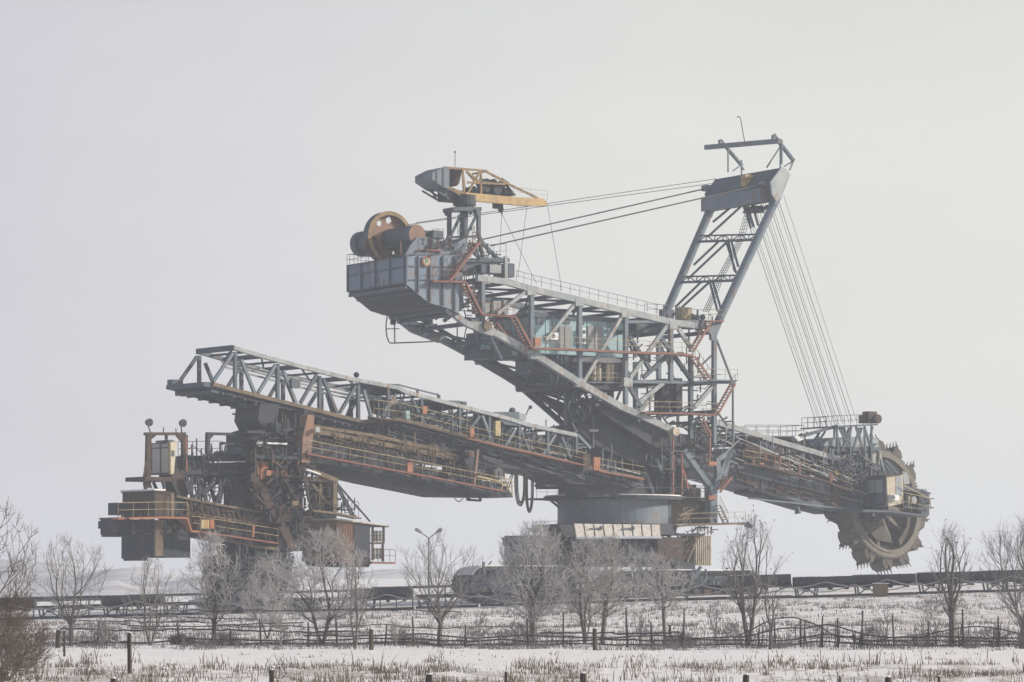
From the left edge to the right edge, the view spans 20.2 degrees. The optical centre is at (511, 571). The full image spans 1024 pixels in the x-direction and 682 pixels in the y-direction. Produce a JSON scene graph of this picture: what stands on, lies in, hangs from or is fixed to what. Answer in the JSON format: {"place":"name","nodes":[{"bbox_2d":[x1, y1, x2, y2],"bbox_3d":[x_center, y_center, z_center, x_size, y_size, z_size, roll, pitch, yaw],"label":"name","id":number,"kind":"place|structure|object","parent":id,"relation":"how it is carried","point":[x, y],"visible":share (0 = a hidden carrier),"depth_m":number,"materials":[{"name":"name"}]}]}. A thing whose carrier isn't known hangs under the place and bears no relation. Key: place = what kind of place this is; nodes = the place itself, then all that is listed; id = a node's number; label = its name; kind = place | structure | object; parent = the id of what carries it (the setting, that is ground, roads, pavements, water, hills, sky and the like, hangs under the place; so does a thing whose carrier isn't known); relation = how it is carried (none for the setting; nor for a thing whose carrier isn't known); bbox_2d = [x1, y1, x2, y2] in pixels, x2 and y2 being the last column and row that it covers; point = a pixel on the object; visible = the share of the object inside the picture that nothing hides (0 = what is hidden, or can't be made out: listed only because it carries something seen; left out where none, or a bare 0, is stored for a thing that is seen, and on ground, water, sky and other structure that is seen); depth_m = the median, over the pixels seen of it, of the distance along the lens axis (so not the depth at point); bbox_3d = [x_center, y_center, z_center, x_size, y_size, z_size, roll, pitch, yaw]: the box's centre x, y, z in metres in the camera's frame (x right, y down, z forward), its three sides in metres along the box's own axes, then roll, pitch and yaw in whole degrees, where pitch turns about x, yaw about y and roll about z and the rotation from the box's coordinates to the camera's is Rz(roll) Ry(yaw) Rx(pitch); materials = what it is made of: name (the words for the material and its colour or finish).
{"place":"outdoors","nodes":[
{"label":"outdoors","id":0,"kind":"place"},
{"bbox_2d":[0,558,453,597],"bbox_3d":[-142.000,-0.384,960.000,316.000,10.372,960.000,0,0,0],"label":"spoil hills","id":1,"kind":"structure","parent":0,"point":[117,582],"depth_m":718.42,"materials":[{"name":"white snow"}]},
{"bbox_2d":[0,574,1023,681],"bbox_3d":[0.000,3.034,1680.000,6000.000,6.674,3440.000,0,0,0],"label":"snow ground","id":2,"kind":"structure","parent":0,"point":[187,657],"depth_m":116.90,"materials":[{"name":"white snow"}]},
{"bbox_2d":[0,598,36,619],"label":"conveyor section","id":3,"kind":"object","parent":2,"relation":"on","point":[34,603],"visible":0.37,"depth_m":249.16,"materials":[{"name":"metal"}]},
{"bbox_2d":[0,498,40,652],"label":"bare tree","id":4,"kind":"object","parent":2,"relation":"on","point":[18,568],"visible":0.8,"depth_m":87.99,"materials":[{"name":"brown plant"}]},
{"bbox_2d":[0,608,53,667],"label":"thicket","id":5,"kind":"object","parent":2,"relation":"on","point":[41,633],"visible":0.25,"depth_m":97.91,"materials":[{"name":"plant"}]},
{"bbox_2d":[0,618,57,681],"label":"thicket","id":6,"kind":"object","parent":2,"relation":"on","point":[6,639],"visible":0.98,"depth_m":83.97,"materials":[{"name":"brown plant"}]},
{"bbox_2d":[0,587,58,679],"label":"thicket","id":7,"kind":"object","parent":2,"relation":"on","point":[8,615],"visible":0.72,"depth_m":86.88,"materials":[{"name":"plant"}]},
{"bbox_2d":[55,629,60,647],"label":"wooden post","id":8,"kind":"object","parent":2,"relation":"on","point":[58,641],"visible":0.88,"depth_m":121.78,"materials":[{"name":"wood"}]},
{"bbox_2d":[63,630,65,656],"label":"wooden post","id":9,"kind":"object","parent":2,"relation":"on","point":[64,643],"visible":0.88,"depth_m":110.86,"materials":[{"name":"wood"}]},
{"bbox_2d":[36,604,100,618],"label":"conveyor section","id":10,"kind":"object","parent":2,"relation":"on","point":[43,616],"visible":0.63,"depth_m":248.93,"materials":[{"name":"metal"}]},
{"bbox_2d":[27,532,112,645],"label":"bare tree","id":11,"kind":"object","parent":2,"relation":"on","point":[70,622],"visible":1,"depth_m":123.90,"materials":[{"name":"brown plant"}]},
{"bbox_2d":[72,655,95,674],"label":"shrub","id":12,"kind":"object","parent":2,"relation":"on","point":[89,666],"visible":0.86,"depth_m":91.98,"materials":[{"name":"brown plant"}]},
{"bbox_2d":[88,614,118,645],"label":"sapling","id":13,"kind":"object","parent":2,"relation":"on","point":[104,636],"visible":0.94,"depth_m":123.96,"materials":[{"name":"grey plant"}]},
{"bbox_2d":[89,625,121,645],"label":"shrub","id":14,"kind":"object","parent":2,"relation":"on","point":[116,639],"visible":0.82,"depth_m":124.92,"materials":[{"name":"grey plant"}]},
{"bbox_2d":[110,677,116,681],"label":"wooden post","id":15,"kind":"object","parent":2,"relation":"on","point":[113,679],"visible":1,"depth_m":65.94,"materials":[{"name":"brown wood"}]},
{"bbox_2d":[127,632,131,673],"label":"wooden post","id":16,"kind":"object","parent":2,"relation":"on","point":[129,653],"visible":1,"depth_m":93.53,"materials":[{"name":"brown wood"}]},
{"bbox_2d":[101,594,164,616],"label":"conveyor section","id":17,"kind":"object","parent":2,"relation":"on","point":[111,600],"visible":0.77,"depth_m":249.10,"materials":[{"name":"metal"}]},
{"bbox_2d":[121,554,187,645],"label":"bare tree","id":18,"kind":"object","parent":2,"relation":"on","point":[153,611],"visible":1,"depth_m":124.94,"materials":[{"name":"brown plant"}]},
{"bbox_2d":[166,632,198,644],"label":"shrub","id":19,"kind":"object","parent":2,"relation":"on","point":[176,642],"visible":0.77,"depth_m":125.89,"materials":[{"name":"grey plant"}]},
{"bbox_2d":[1,589,366,617],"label":"service pipe","id":20,"kind":"object","parent":2,"relation":"on","point":[99,596],"visible":0.12,"depth_m":257.91,"materials":[{"name":"grey metal"}]},
{"bbox_2d":[161,601,225,615],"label":"conveyor section","id":21,"kind":"object","parent":2,"relation":"on","point":[167,613],"visible":0.5,"depth_m":248.93,"materials":[{"name":"metal"}]},
{"bbox_2d":[176,528,255,640],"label":"frosted tree","id":22,"kind":"object","parent":2,"relation":"on","point":[208,559],"visible":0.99,"depth_m":126.89,"materials":[{"name":"grey plant"}]},
{"bbox_2d":[205,631,241,645],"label":"shrub","id":23,"kind":"object","parent":2,"relation":"on","point":[219,635],"visible":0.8,"depth_m":125.91,"materials":[{"name":"plant"}]},
{"bbox_2d":[226,598,289,613],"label":"conveyor section","id":24,"kind":"object","parent":2,"relation":"on","point":[241,612],"visible":0.41,"depth_m":248.93,"materials":[{"name":"metal"}]},
{"bbox_2d":[235,555,299,638],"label":"frosted tree","id":25,"kind":"object","parent":2,"relation":"on","point":[254,587],"visible":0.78,"depth_m":139.85,"materials":[{"name":"grey plant"}]},
{"bbox_2d":[269,669,273,681],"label":"wooden post","id":26,"kind":"object","parent":2,"relation":"on","point":[271,675],"visible":1,"depth_m":65.95,"materials":[{"name":"brown wood"}]},
{"bbox_2d":[265,652,292,678],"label":"shrub","id":27,"kind":"object","parent":2,"relation":"on","point":[281,673],"visible":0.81,"depth_m":88.01,"materials":[{"name":"brown plant"}]},
{"bbox_2d":[269,611,291,644],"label":"sapling","id":28,"kind":"object","parent":2,"relation":"on","point":[277,625],"visible":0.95,"depth_m":123.97,"materials":[{"name":"plant"}]},
{"bbox_2d":[98,404,512,611],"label":"conveyor support machine","id":29,"kind":"object","parent":2,"relation":"on","point":[261,466],"visible":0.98,"depth_m":259.14,"materials":[{"name":"metal"}]},
{"bbox_2d":[166,345,644,496],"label":"conveyor bridge","id":30,"kind":"structure","parent":29,"relation":"on","point":[497,439],"depth_m":275.14,"materials":[{"name":"grey paint"}]},
{"bbox_2d":[5,575,1021,609],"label":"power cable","id":31,"kind":"object","parent":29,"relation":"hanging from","point":[541,594],"visible":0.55,"depth_m":248.56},
{"bbox_2d":[23,581,1019,612],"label":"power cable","id":32,"kind":"object","parent":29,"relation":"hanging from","point":[545,594],"visible":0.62,"depth_m":248.36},
{"bbox_2d":[258,527,376,641],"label":"frosted tree","id":33,"kind":"object","parent":2,"relation":"on","point":[319,538],"visible":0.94,"depth_m":127.85,"materials":[{"name":"grey plant"}]},
{"bbox_2d":[291,597,348,612],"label":"conveyor section","id":34,"kind":"object","parent":2,"relation":"on","point":[295,606],"visible":0.29,"depth_m":248.93,"materials":[{"name":"metal"}]},
{"bbox_2d":[334,556,379,648],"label":"bare tree","id":35,"kind":"object","parent":2,"relation":"on","point":[356,607],"visible":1,"depth_m":121.92,"materials":[{"name":"brown plant"}]},
{"bbox_2d":[369,628,372,649],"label":"wooden post","id":36,"kind":"object","parent":2,"relation":"on","point":[370,638],"visible":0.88,"depth_m":118.70,"materials":[{"name":"brown wood"}]},
{"bbox_2d":[351,587,413,611],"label":"conveyor section","id":37,"kind":"object","parent":2,"relation":"on","point":[389,591],"visible":0.61,"depth_m":249.09,"materials":[{"name":"metal"}]},
{"bbox_2d":[384,619,406,646],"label":"sapling","id":38,"kind":"object","parent":2,"relation":"on","point":[397,635],"visible":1,"depth_m":123.97,"materials":[{"name":"grey plant"}]},
{"bbox_2d":[392,628,415,645],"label":"shrub","id":39,"kind":"object","parent":2,"relation":"on","point":[405,636],"visible":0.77,"depth_m":126.00,"materials":[{"name":"grey plant"}]},
{"bbox_2d":[415,528,442,609],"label":"street lamp","id":40,"kind":"object","parent":2,"relation":"on","point":[418,530],"visible":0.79,"depth_m":221.95,"materials":[{"name":"grey metal"}]},
{"bbox_2d":[426,673,432,681],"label":"wooden post","id":41,"kind":"object","parent":2,"relation":"on","point":[429,677],"visible":1,"depth_m":65.93,"materials":[{"name":"brown wood"}]},
{"bbox_2d":[428,652,453,671],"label":"shrub","id":42,"kind":"object","parent":2,"relation":"on","point":[439,661],"visible":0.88,"depth_m":94.04,"materials":[{"name":"brown plant"}]},
{"bbox_2d":[395,526,492,646],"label":"bare tree","id":43,"kind":"object","parent":2,"relation":"on","point":[439,619],"visible":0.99,"depth_m":126.95,"materials":[{"name":"grey plant"}]},
{"bbox_2d":[415,593,477,608],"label":"conveyor section","id":44,"kind":"object","parent":2,"relation":"on","point":[456,606],"visible":0.53,"depth_m":248.93,"materials":[{"name":"metal"}]},
{"bbox_2d":[467,611,490,648],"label":"sapling","id":45,"kind":"object","parent":2,"relation":"on","point":[479,637],"visible":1,"depth_m":120.98,"materials":[{"name":"grey plant"}]},
{"bbox_2d":[373,581,598,607],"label":"service pipe","id":46,"kind":"object","parent":2,"relation":"on","point":[479,585],"visible":0.16,"depth_m":261.93,"materials":[{"name":"grey metal"}]},
{"bbox_2d":[504,670,507,681],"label":"wooden post","id":47,"kind":"object","parent":2,"relation":"on","point":[505,676],"visible":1,"depth_m":65.98,"materials":[{"name":"brown wood"}]},
{"bbox_2d":[480,591,541,606],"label":"conveyor section","id":48,"kind":"object","parent":2,"relation":"on","point":[484,604],"visible":0.5,"depth_m":248.93,"materials":[{"name":"metal"}]},
{"bbox_2d":[0,592,1023,650],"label":"frosted weeds","id":49,"kind":"object","parent":2,"relation":"on","point":[211,645],"visible":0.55,"depth_m":146.84,"materials":[{"name":"plant"}]},
{"bbox_2d":[0,641,1023,681],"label":"dry grass","id":50,"kind":"structure","parent":2,"relation":"on","point":[984,673],"depth_m":93.34,"materials":[{"name":"brown plant"}]},
{"bbox_2d":[498,619,534,642],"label":"shrub","id":51,"kind":"object","parent":2,"relation":"on","point":[513,625],"visible":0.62,"depth_m":126.97,"materials":[{"name":"plant"}]},
{"bbox_2d":[60,608,1019,647],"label":"rail fence","id":52,"kind":"object","parent":2,"relation":"on","point":[997,638],"visible":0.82,"depth_m":125.44,"materials":[{"name":"brown wood"}]},
{"bbox_2d":[488,516,597,643],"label":"frosted tree","id":53,"kind":"object","parent":2,"relation":"on","point":[535,612],"visible":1,"depth_m":129.70,"materials":[{"name":"grey plant"}]},
{"bbox_2d":[540,589,601,604],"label":"conveyor section","id":54,"kind":"object","parent":2,"relation":"on","point":[564,593],"visible":0.07,"depth_m":248.93,"materials":[{"name":"metal"}]},
{"bbox_2d":[580,672,586,681],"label":"wooden post","id":55,"kind":"object","parent":2,"relation":"on","point":[583,676],"visible":1,"depth_m":65.93,"materials":[{"name":"brown wood"}]},
{"bbox_2d":[542,531,630,642],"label":"frosted tree","id":56,"kind":"object","parent":2,"relation":"on","point":[578,606],"visible":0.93,"depth_m":130.76,"materials":[{"name":"grey plant"}]},
{"bbox_2d":[593,628,596,649],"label":"wooden post","id":57,"kind":"object","parent":2,"relation":"on","point":[594,638],"visible":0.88,"depth_m":118.10,"materials":[{"name":"wood"}]},
{"bbox_2d":[561,531,647,643],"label":"frosted tree","id":58,"kind":"object","parent":2,"relation":"on","point":[605,614],"visible":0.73,"depth_m":131.69,"materials":[{"name":"grey plant"}]},
{"bbox_2d":[604,586,665,602],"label":"conveyor section","id":59,"kind":"object","parent":2,"relation":"on","point":[632,600],"visible":0.23,"depth_m":248.93,"materials":[{"name":"metal"}]},
{"bbox_2d":[346,116,933,602],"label":"bucket wheel excavator","id":60,"kind":"object","parent":2,"relation":"on","point":[868,496],"visible":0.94,"depth_m":296.73,"materials":[{"name":"grey paint"}]},
{"bbox_2d":[631,609,649,643],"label":"sapling","id":61,"kind":"object","parent":2,"relation":"on","point":[641,623],"visible":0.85,"depth_m":127.95,"materials":[{"name":"grey plant"}]},
{"bbox_2d":[624,547,700,637],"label":"frosted tree","id":62,"kind":"object","parent":2,"relation":"on","point":[660,590],"visible":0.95,"depth_m":135.86,"materials":[{"name":"grey plant"}]},
{"bbox_2d":[660,633,697,643],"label":"shrub","id":63,"kind":"object","parent":2,"relation":"on","point":[662,642],"visible":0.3,"depth_m":126.74,"materials":[{"name":"grey plant"}]},
{"bbox_2d":[665,585,727,600],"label":"conveyor section","id":64,"kind":"object","parent":2,"relation":"on","point":[701,588],"visible":0.66,"depth_m":248.93,"materials":[{"name":"metal"}]},
{"bbox_2d":[707,606,723,645],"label":"sapling","id":65,"kind":"object","parent":2,"relation":"on","point":[715,631],"visible":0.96,"depth_m":127.96,"materials":[{"name":"plant"}]},
{"bbox_2d":[711,619,753,643],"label":"shrub","id":66,"kind":"object","parent":2,"relation":"on","point":[738,632],"visible":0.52,"depth_m":129.97,"materials":[{"name":"grey plant"}]},
{"bbox_2d":[743,673,748,681],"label":"wooden post","id":67,"kind":"object","parent":2,"relation":"on","point":[745,677],"visible":1,"depth_m":65.93,"materials":[{"name":"brown wood"}]},
{"bbox_2d":[718,505,792,645],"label":"bare tree","id":68,"kind":"object","parent":2,"relation":"on","point":[740,602],"visible":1,"depth_m":126.89,"materials":[{"name":"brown plant"}]},
{"bbox_2d":[728,574,792,599],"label":"conveyor section","id":69,"kind":"object","parent":2,"relation":"on","point":[785,578],"visible":0.55,"depth_m":249.11,"materials":[{"name":"metal"}]},
{"bbox_2d":[762,575,784,648],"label":"bare tree","id":70,"kind":"object","parent":2,"relation":"on","point":[771,626],"visible":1,"depth_m":120.95,"materials":[{"name":"brown plant"}]},
{"bbox_2d":[792,576,856,597],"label":"conveyor section","id":71,"kind":"object","parent":2,"relation":"on","point":[812,580],"visible":0.94,"depth_m":249.10,"materials":[{"name":"metal"}]},
{"bbox_2d":[856,624,887,646],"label":"shrub","id":72,"kind":"object","parent":2,"relation":"on","point":[872,628],"visible":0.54,"depth_m":126.86,"materials":[{"name":"plant"}]},
{"bbox_2d":[872,583,888,596],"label":"electrical cabinet","id":73,"kind":"object","parent":2,"relation":"on","point":[880,589],"visible":1,"depth_m":247.60,"materials":[{"name":"beige metal"}]},
{"bbox_2d":[852,573,917,595],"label":"conveyor section","id":74,"kind":"object","parent":2,"relation":"on","point":[863,579],"visible":0.87,"depth_m":249.11,"materials":[{"name":"metal"}]},
{"bbox_2d":[873,607,902,643],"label":"sapling","id":75,"kind":"object","parent":2,"relation":"on","point":[880,625],"visible":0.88,"depth_m":127.91,"materials":[{"name":"plant"}]},
{"bbox_2d":[885,676,890,681],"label":"wooden post","id":76,"kind":"object","parent":2,"relation":"on","point":[887,678],"visible":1,"depth_m":65.94,"materials":[{"name":"wood"}]},
{"bbox_2d":[914,613,938,643],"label":"sapling","id":77,"kind":"object","parent":2,"relation":"on","point":[924,630],"visible":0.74,"depth_m":126.98,"materials":[{"name":"plant"}]},
{"bbox_2d":[909,598,947,613],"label":"shrub","id":78,"kind":"object","parent":2,"relation":"on","point":[931,605],"visible":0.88,"depth_m":190.06,"materials":[{"name":"grey plant"}]},
{"bbox_2d":[926,611,943,639],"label":"sapling","id":79,"kind":"object","parent":2,"relation":"on","point":[938,620],"visible":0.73,"depth_m":129.95,"materials":[{"name":"grey plant"}]},
{"bbox_2d":[916,571,981,593],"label":"conveyor section","id":80,"kind":"object","parent":2,"relation":"on","point":[921,578],"visible":0.71,"depth_m":249.10,"materials":[{"name":"metal"}]},
{"bbox_2d":[926,519,980,644],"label":"bare tree","id":81,"kind":"object","parent":2,"relation":"on","point":[950,602],"visible":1,"depth_m":128.87,"materials":[{"name":"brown plant"}]},
{"bbox_2d":[970,624,1019,646],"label":"shrub","id":82,"kind":"object","parent":2,"relation":"on","point":[990,629],"visible":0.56,"depth_m":126.89,"materials":[{"name":"grey plant"}]},
{"bbox_2d":[973,514,1023,648],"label":"bare tree","id":83,"kind":"object","parent":2,"relation":"on","point":[1017,615],"visible":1,"depth_m":121.89,"materials":[{"name":"grey plant"}]},
{"bbox_2d":[980,570,1022,592],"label":"conveyor section","id":84,"kind":"object","parent":2,"relation":"on","point":[987,573],"visible":0.65,"depth_m":249.11,"materials":[{"name":"metal"}]},
{"bbox_2d":[0,0,1023,573],"label":"sky","id":85,"kind":"structure","parent":0,"point":[178,178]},
{"bbox_2d":[519,613,534,636],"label":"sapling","id":86,"kind":"object","parent":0,"point":[526,624],"visible":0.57,"depth_m":127.00,"materials":[{"name":"plant"}]}
]}

